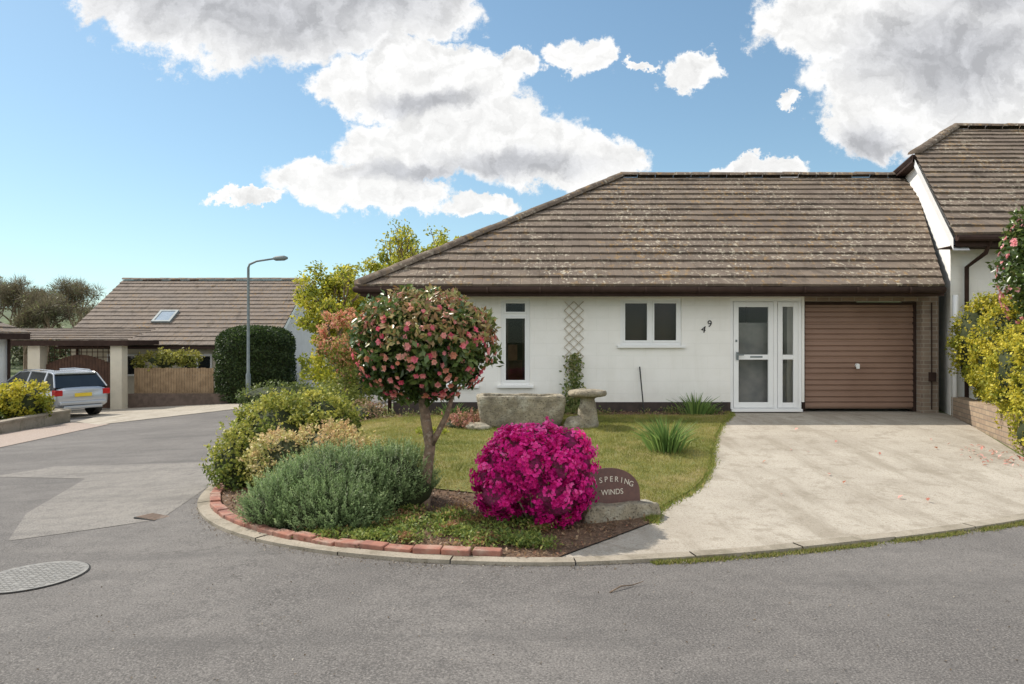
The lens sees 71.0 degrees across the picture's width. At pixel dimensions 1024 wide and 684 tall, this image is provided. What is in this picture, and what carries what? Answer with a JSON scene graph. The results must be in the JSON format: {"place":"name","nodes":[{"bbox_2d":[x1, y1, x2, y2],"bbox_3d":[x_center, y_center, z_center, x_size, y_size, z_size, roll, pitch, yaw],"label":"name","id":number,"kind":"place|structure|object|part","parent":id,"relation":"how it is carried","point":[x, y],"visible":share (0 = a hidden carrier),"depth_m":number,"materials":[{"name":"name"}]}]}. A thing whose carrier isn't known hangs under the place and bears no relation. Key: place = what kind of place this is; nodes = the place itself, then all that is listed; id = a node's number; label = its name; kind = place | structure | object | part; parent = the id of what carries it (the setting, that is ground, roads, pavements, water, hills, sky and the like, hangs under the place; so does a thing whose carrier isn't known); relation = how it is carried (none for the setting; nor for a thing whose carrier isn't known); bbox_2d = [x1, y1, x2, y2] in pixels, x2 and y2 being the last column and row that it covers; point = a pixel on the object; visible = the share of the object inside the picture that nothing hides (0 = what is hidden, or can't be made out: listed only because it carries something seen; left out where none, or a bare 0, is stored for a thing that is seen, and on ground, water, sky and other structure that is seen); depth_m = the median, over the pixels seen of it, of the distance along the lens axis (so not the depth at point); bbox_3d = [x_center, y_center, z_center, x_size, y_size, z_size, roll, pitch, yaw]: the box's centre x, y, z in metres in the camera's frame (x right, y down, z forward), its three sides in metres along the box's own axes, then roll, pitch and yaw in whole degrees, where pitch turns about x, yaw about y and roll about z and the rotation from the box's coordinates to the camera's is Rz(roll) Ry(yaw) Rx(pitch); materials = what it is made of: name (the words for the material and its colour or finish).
{"place":"outdoors","nodes":[
{"label":"outdoors","id":0,"kind":"place"},
{"bbox_2d":[0,423,106,446],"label":"pavement","id":1,"kind":"structure","parent":0,"point":[12,438],"depth_m":17.36,"materials":[{"name":"beige concrete"}]},
{"bbox_2d":[70,403,244,424],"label":"driveway","id":2,"kind":"structure","parent":0,"point":[106,415],"depth_m":23.46,"materials":[{"name":"concrete"}]},
{"bbox_2d":[1,368,109,414],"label":"parked car","id":3,"kind":"object","parent":2,"relation":"on","point":[77,388],"visible":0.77,"depth_m":22.79,"materials":[{"name":"silver metal"}]},
{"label":"windows","id":4,"kind":"part","parent":3,"relation":"part of","materials":[{"name":"black glass"}]},
{"bbox_2d":[11,328,158,408],"bbox_3d":[-16.800,1.094,27.325,5.600,3.280,2.350,0,0,0],"label":"carport","id":5,"kind":"object","parent":2,"relation":"on","point":[40,340],"visible":0.84,"depth_m":26.32,"materials":[{"name":"beige paint"}]},
{"bbox_2d":[46,346,109,407],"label":"wooden gate","id":6,"kind":"structure","parent":5,"relation":"attached to","point":[101,367],"depth_m":26.60,"materials":[{"name":"brown wood"}]},
{"bbox_2d":[211,410,729,556],"bbox_3d":[0.207,1.437,9.020,7.286,0.374,7.600,0,0,0],"label":"flower bed","id":7,"kind":"object","parent":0,"point":[618,529],"visible":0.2,"depth_m":5.97,"materials":[{"name":"soil"}]},
{"bbox_2d":[199,378,368,491],"bbox_3d":[-2.685,1.143,8.543,1.954,1.410,1.333,0,0,-30],"label":"euonymus shrub","id":8,"kind":"object","parent":7,"relation":"on","point":[227,466],"visible":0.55,"depth_m":8.24,"materials":[{"name":"green plant"}]},
{"bbox_2d":[236,417,382,487],"bbox_3d":[-2.107,1.219,7.767,1.495,0.825,1.265,0,0,-39],"label":"variegated euonymus","id":9,"kind":"object","parent":7,"relation":"on","point":[274,446],"visible":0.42,"depth_m":7.59,"materials":[{"name":"beige plant"}]},
{"bbox_2d":[230,434,443,533],"bbox_3d":[-1.565,1.352,6.572,1.822,0.982,1.570,0,0,0],"label":"lavender bush","id":10,"kind":"object","parent":7,"relation":"on","point":[322,490],"visible":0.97,"depth_m":6.28,"materials":[{"name":"green plant"}]},
{"bbox_2d":[210,482,502,558],"bbox_3d":[-2.536,1.587,8.557,1.984,0.182,8.023,0,0,-23],"label":"brick edging","id":11,"kind":"object","parent":7,"relation":"on","point":[220,509],"visible":0.38,"depth_m":5.54,"materials":[{"name":"red brick"}]},
{"bbox_2d":[351,397,392,420],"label":"bush","id":12,"kind":"object","parent":7,"relation":"on","point":[371,409],"visible":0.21,"depth_m":12.75,"materials":[{"name":"beige plant"}]},
{"bbox_2d":[341,282,503,508],"bbox_3d":[-0.823,0.530,6.760,1.510,2.208,1.504,0,0,0],"label":"camellia tree","id":13,"kind":"object","parent":7,"relation":"on","point":[411,345],"visible":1,"depth_m":6.34,"materials":[{"name":"green plant"}]},
{"bbox_2d":[291,501,572,551],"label":"creeping plants","id":14,"kind":"object","parent":7,"relation":"on","point":[464,528],"visible":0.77,"depth_m":5.84,"materials":[{"name":"green plant"}]},
{"bbox_2d":[415,426,448,435],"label":"shrub","id":15,"kind":"object","parent":7,"relation":"on","point":[444,430],"visible":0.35,"depth_m":10.38,"materials":[{"name":"yellow plant"}]},
{"bbox_2d":[438,406,480,428],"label":"heather shrub","id":16,"kind":"object","parent":7,"relation":"on","point":[455,421],"visible":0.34,"depth_m":10.84,"materials":[{"name":"pink plant"}]},
{"bbox_2d":[465,422,491,429],"bbox_3d":[-0.510,1.296,10.745,0.363,0.197,0.313,0,0,-34],"label":"rock","id":17,"kind":"object","parent":7,"relation":"on","point":[476,425],"visible":0.61,"depth_m":10.66,"materials":[{"name":"stone"}]},
{"bbox_2d":[469,416,600,528],"bbox_3d":[0.202,1.125,6.281,1.153,0.951,0.923,0,0,0],"label":"azalea bush","id":18,"kind":"object","parent":7,"relation":"on","point":[541,473],"visible":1,"depth_m":6.01,"materials":[{"name":"pink plant"}]},
{"bbox_2d":[373,404,724,418],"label":"border plants","id":19,"kind":"object","parent":7,"relation":"on","point":[565,408],"visible":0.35,"depth_m":12.45,"materials":[{"name":"green plant"}]},
{"bbox_2d":[559,352,585,411],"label":"climbing plant","id":20,"kind":"object","parent":7,"relation":"on","point":[574,365],"visible":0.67,"depth_m":12.67,"materials":[{"name":"green plant"}]},
{"bbox_2d":[564,416,587,428],"bbox_3d":[0.967,1.252,10.839,0.357,0.286,0.269,0,0,35],"label":"rock","id":21,"kind":"object","parent":7,"relation":"on","point":[575,421],"visible":0.71,"depth_m":10.75,"materials":[{"name":"stone"}]},
{"bbox_2d":[568,388,607,427],"bbox_3d":[1.156,1.026,10.949,0.602,0.623,0.599,0,0,0],"label":"staddle stone","id":22,"kind":"object","parent":7,"relation":"on","point":[587,412],"visible":0.96,"depth_m":10.81,"materials":[{"name":"stone"}]},
{"bbox_2d":[580,468,661,523],"bbox_3d":[0.955,1.380,6.429,0.800,0.503,0.270,0,0,-21],"label":"house name sign","id":23,"kind":"object","parent":7,"relation":"on","point":[619,495],"visible":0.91,"depth_m":6.39,"materials":[{"name":"stone"}]},
{"bbox_2d":[639,367,644,413],"bbox_3d":[2.281,0.876,12.611,0.067,0.878,0.338,0,0,-12],"label":"garden broom","id":24,"kind":"object","parent":7,"relation":"on","point":[641,390],"visible":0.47,"depth_m":12.63,"materials":[{"name":"black metal"}]},
{"bbox_2d":[669,393,724,414],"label":"daffodil clump","id":25,"kind":"object","parent":7,"relation":"on","point":[695,407],"visible":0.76,"depth_m":12.29,"materials":[{"name":"green plant"}]},
{"bbox_2d":[698,404,723,414],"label":"daffodil clump","id":26,"kind":"object","parent":7,"relation":"on","point":[712,412],"visible":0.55,"depth_m":12.35,"materials":[{"name":"green plant"}]},
{"bbox_2d":[0,391,1023,683],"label":"road","id":27,"kind":"structure","parent":0,"point":[450,625],"depth_m":4.27,"materials":[{"name":"grey asphalt"}]},
{"bbox_2d":[0,561,90,593],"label":"manhole cover","id":28,"kind":"object","parent":27,"relation":"on","point":[30,577],"visible":1,"depth_m":5.13,"materials":[{"name":"metal"}]},
{"bbox_2d":[0,461,215,540],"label":"road patch","id":29,"kind":"object","parent":27,"relation":"on","point":[100,496],"visible":0.88,"depth_m":8.13,"materials":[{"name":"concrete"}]},
{"bbox_2d":[134,513,167,520],"bbox_3d":[-3.420,1.673,6.850,0.300,0.021,0.200,0,0,29],"label":"drain grate","id":30,"kind":"object","parent":29,"relation":"on","point":[152,516],"visible":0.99,"depth_m":6.84,"materials":[{"name":"metal"}]},
{"bbox_2d":[324,360,375,391],"bbox_3d":[-7.124,1.511,31.367,2.000,1.543,4.660,0,0,-20],"label":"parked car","id":31,"kind":"object","parent":27,"relation":"on","point":[342,377],"visible":0.02,"depth_m":30.17,"materials":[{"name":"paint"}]},
{"bbox_2d":[1,487,1023,682],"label":"road grit","id":32,"kind":"object","parent":27,"relation":"on","point":[498,574],"visible":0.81,"depth_m":5.09,"materials":[{"name":"grey gravel"}]},
{"bbox_2d":[197,480,1023,565],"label":"kerb","id":33,"kind":"structure","parent":27,"relation":"on","point":[208,514],"depth_m":5.43,"materials":[{"name":"concrete"}]},
{"bbox_2d":[609,581,643,592],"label":"twig","id":34,"kind":"object","parent":27,"relation":"on","point":[623,586],"visible":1,"depth_m":4.62,"materials":[{"name":"wood"}]},
{"bbox_2d":[641,410,1023,565],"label":"edge grass","id":35,"kind":"structure","parent":27,"relation":"on","point":[690,492],"depth_m":5.92,"materials":[{"name":"green plant"}]},
{"bbox_2d":[0,308,1023,456],"bbox_3d":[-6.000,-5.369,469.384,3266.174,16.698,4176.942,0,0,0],"label":"ground","id":36,"kind":"structure","parent":0,"point":[16,368],"depth_m":63.66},
{"bbox_2d":[0,321,31,384],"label":"bungalow","id":37,"kind":"object","parent":36,"relation":"on","point":[8,333],"visible":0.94,"depth_m":24.09,"materials":[{"name":"white paint"}]},
{"bbox_2d":[0,378,54,419],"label":"golden shrub","id":38,"kind":"object","parent":36,"relation":"on","point":[18,398],"visible":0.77,"depth_m":19.25,"materials":[{"name":"yellow plant"}]},
{"bbox_2d":[0,408,70,433],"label":"garden wall","id":39,"kind":"structure","parent":36,"relation":"on","point":[37,420],"depth_m":19.06,"materials":[{"name":"stone"}]},
{"bbox_2d":[0,274,106,370],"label":"distant trees","id":40,"kind":"object","parent":36,"relation":"on","point":[44,308],"visible":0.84,"depth_m":62.05,"materials":[{"name":"green plant"}]},
{"bbox_2d":[1,322,337,364],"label":"hedgerow","id":41,"kind":"object","parent":36,"relation":"on","point":[17,352],"depth_m":68.99,"materials":[{"name":"green plant"}]},
{"bbox_2d":[128,393,227,407],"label":"garden wall","id":42,"kind":"structure","parent":36,"relation":"on","point":[137,400],"depth_m":26.75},
{"bbox_2d":[134,368,213,392],"bbox_3d":[-12.750,1.559,27.130,3.000,1.182,0.060,0,0,0],"label":"wooden fence","id":43,"kind":"object","parent":42,"relation":"on","point":[169,380],"visible":0.64,"depth_m":27.10,"materials":[{"name":"brown wood"}]},
{"bbox_2d":[130,347,204,370],"bbox_3d":[-13.126,0.669,27.331,2.761,1.014,0.786,0,0,0],"label":"climbing plant","id":44,"kind":"object","parent":43,"relation":"attached to","point":[165,358],"visible":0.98,"depth_m":27.27,"materials":[{"name":"green plant"}]},
{"bbox_2d":[55,278,326,393],"bbox_3d":[-14.000,-0.076,33.960,8.800,5.953,10.080,0,0,0],"label":"bungalow","id":45,"kind":"object","parent":36,"relation":"on","point":[196,314],"visible":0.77,"depth_m":31.51,"materials":[{"name":"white tile"}]},
{"bbox_2d":[151,310,178,322],"bbox_3d":[-14.900,-1.094,30.877,0.800,0.615,0.911,0,0,0],"label":"roof window frame","id":46,"kind":"structure","parent":45,"relation":"in","point":[176,312],"depth_m":30.65,"materials":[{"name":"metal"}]},
{"bbox_2d":[155,311,174,319],"bbox_3d":[-14.900,-1.099,30.874,0.600,0.468,0.714,0,0,0],"label":"roof window glass","id":47,"kind":"structure","parent":45,"relation":"in","point":[164,315],"depth_m":30.88,"materials":[{"name":"glass"}]},
{"bbox_2d":[107,282,310,377],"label":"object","id":48,"kind":"structure","parent":45,"relation":"in","point":[296,306],"depth_m":29.44,"materials":[{"name":"white plastic"}]},
{"bbox_2d":[212,324,296,403],"bbox_3d":[-9.944,0.849,27.910,3.154,3.103,3.191,0,0,0],"label":"clipped hedge","id":49,"kind":"object","parent":36,"relation":"on","point":[272,351],"visible":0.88,"depth_m":26.78,"materials":[{"name":"green plant"}]},
{"bbox_2d":[246,255,287,391],"bbox_3d":[-8.582,-0.344,25.131,1.512,5.353,0.173,0,0,6],"label":"street lamp","id":50,"kind":"object","parent":36,"relation":"on","point":[275,258],"visible":0.9,"depth_m":25.15,"materials":[{"name":"metal"}]},
{"bbox_2d":[234,379,366,410],"bbox_3d":[-6.760,1.622,21.187,2.883,1.190,6.833,0,0,-37],"label":"bush","id":51,"kind":"object","parent":36,"relation":"on","point":[255,392],"visible":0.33,"depth_m":20.21,"materials":[{"name":"green plant"}]},
{"bbox_2d":[312,307,374,408],"bbox_3d":[-3.175,0.530,14.307,1.582,2.470,1.281,0,0,0],"label":"photinia shrub","id":52,"kind":"object","parent":36,"relation":"on","point":[340,358],"visible":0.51,"depth_m":14.09,"materials":[{"name":"orange plant"}]},
{"bbox_2d":[290,218,461,397],"bbox_3d":[-4.306,-1.137,23.377,6.277,6.482,4.066,0,0,-41],"label":"spring foliage tree","id":53,"kind":"object","parent":36,"relation":"on","point":[337,286],"visible":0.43,"depth_m":21.75,"materials":[{"name":"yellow plant"}]},
{"bbox_2d":[352,172,946,414],"bbox_3d":[4.138,-0.756,17.565,13.724,6.813,10.759,0,0,0],"label":"bungalow","id":54,"kind":"object","parent":36,"relation":"on","point":[773,292],"visible":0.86,"depth_m":12.97,"materials":[{"name":"tile"}]},
{"bbox_2d":[564,301,583,374],"bbox_3d":[1.100,-0.070,12.765,0.351,1.312,0.025,0,0,0],"label":"garden trellis","id":55,"kind":"object","parent":54,"relation":"attached to","point":[572,330],"visible":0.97,"depth_m":12.76,"materials":[{"name":"grey wood"}]},
{"bbox_2d":[445,298,802,411],"bbox_3d":[1.680,0.230,12.815,6.980,2.020,0.170,0,0,0],"label":"window and door frames","id":56,"kind":"structure","parent":54,"relation":"in","point":[774,357],"depth_m":12.82,"materials":[{"name":"white plastic"}]},
{"bbox_2d":[805,305,912,407],"bbox_3d":[6.265,0.265,12.992,1.950,1.870,0.056,0,0,0],"label":"garage door","id":57,"kind":"structure","parent":54,"relation":"in","point":[878,338],"depth_m":12.97,"materials":[{"name":"paint"}]},
{"bbox_2d":[892,123,1023,415],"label":"bungalow","id":58,"kind":"object","parent":36,"relation":"on","point":[965,181],"visible":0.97,"depth_m":13.62,"materials":[{"name":"tile"}]},
{"bbox_2d":[944,289,1023,405],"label":"golden hedge","id":59,"kind":"object","parent":36,"relation":"on","point":[979,331],"visible":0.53,"depth_m":11.31,"materials":[{"name":"yellow plant"}]},
{"bbox_2d":[951,397,1023,453],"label":"garden wall","id":60,"kind":"structure","parent":36,"relation":"on","point":[976,414],"depth_m":10.66,"materials":[{"name":"brick"}]},
{"bbox_2d":[978,330,1023,454],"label":"golden shrub","id":61,"kind":"object","parent":36,"relation":"on","point":[1007,395],"visible":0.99,"depth_m":9.61,"materials":[{"name":"yellow plant"}]},
{"bbox_2d":[985,206,1023,331],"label":"camellia bush","id":62,"kind":"object","parent":36,"relation":"on","point":[1012,245],"visible":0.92,"depth_m":10.67,"materials":[{"name":"green plant"}]},
{"bbox_2d":[0,0,1023,307],"label":"sky","id":63,"kind":"structure","parent":0,"point":[139,138],"materials":[{"name":"blue"}]},
{"bbox_2d":[356,413,728,505],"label":"lawn","id":64,"kind":"structure","parent":0,"point":[610,456],"depth_m":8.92,"materials":[{"name":"plant"}]},
{"bbox_2d":[438,402,468,417],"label":"daffodil clump","id":65,"kind":"object","parent":64,"relation":"on","point":[445,406],"visible":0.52,"depth_m":11.87,"materials":[{"name":"green plant"}]},
{"bbox_2d":[476,393,565,427],"bbox_3d":[0.133,1.056,11.101,1.372,0.513,0.648,0,0,-3],"label":"stone trough","id":66,"kind":"object","parent":64,"relation":"on","point":[497,410],"visible":0.97,"depth_m":10.80,"materials":[{"name":"stone"}]},
{"bbox_2d":[630,414,703,454],"bbox_3d":[1.966,1.155,9.249,0.993,0.505,1.174,0,0,0],"label":"daffodil clump","id":67,"kind":"object","parent":64,"relation":"on","point":[662,439],"visible":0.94,"depth_m":9.10,"materials":[{"name":"green plant"}]},
{"bbox_2d":[562,410,1023,558],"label":"driveway","id":68,"kind":"structure","parent":0,"point":[783,493],"depth_m":7.68,"materials":[{"name":"concrete"}]},
{"bbox_2d":[665,424,1023,499],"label":"fallen petals","id":69,"kind":"object","parent":68,"relation":"on","point":[996,451],"visible":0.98,"depth_m":8.83,"materials":[{"name":"pink petal"}]}
]}

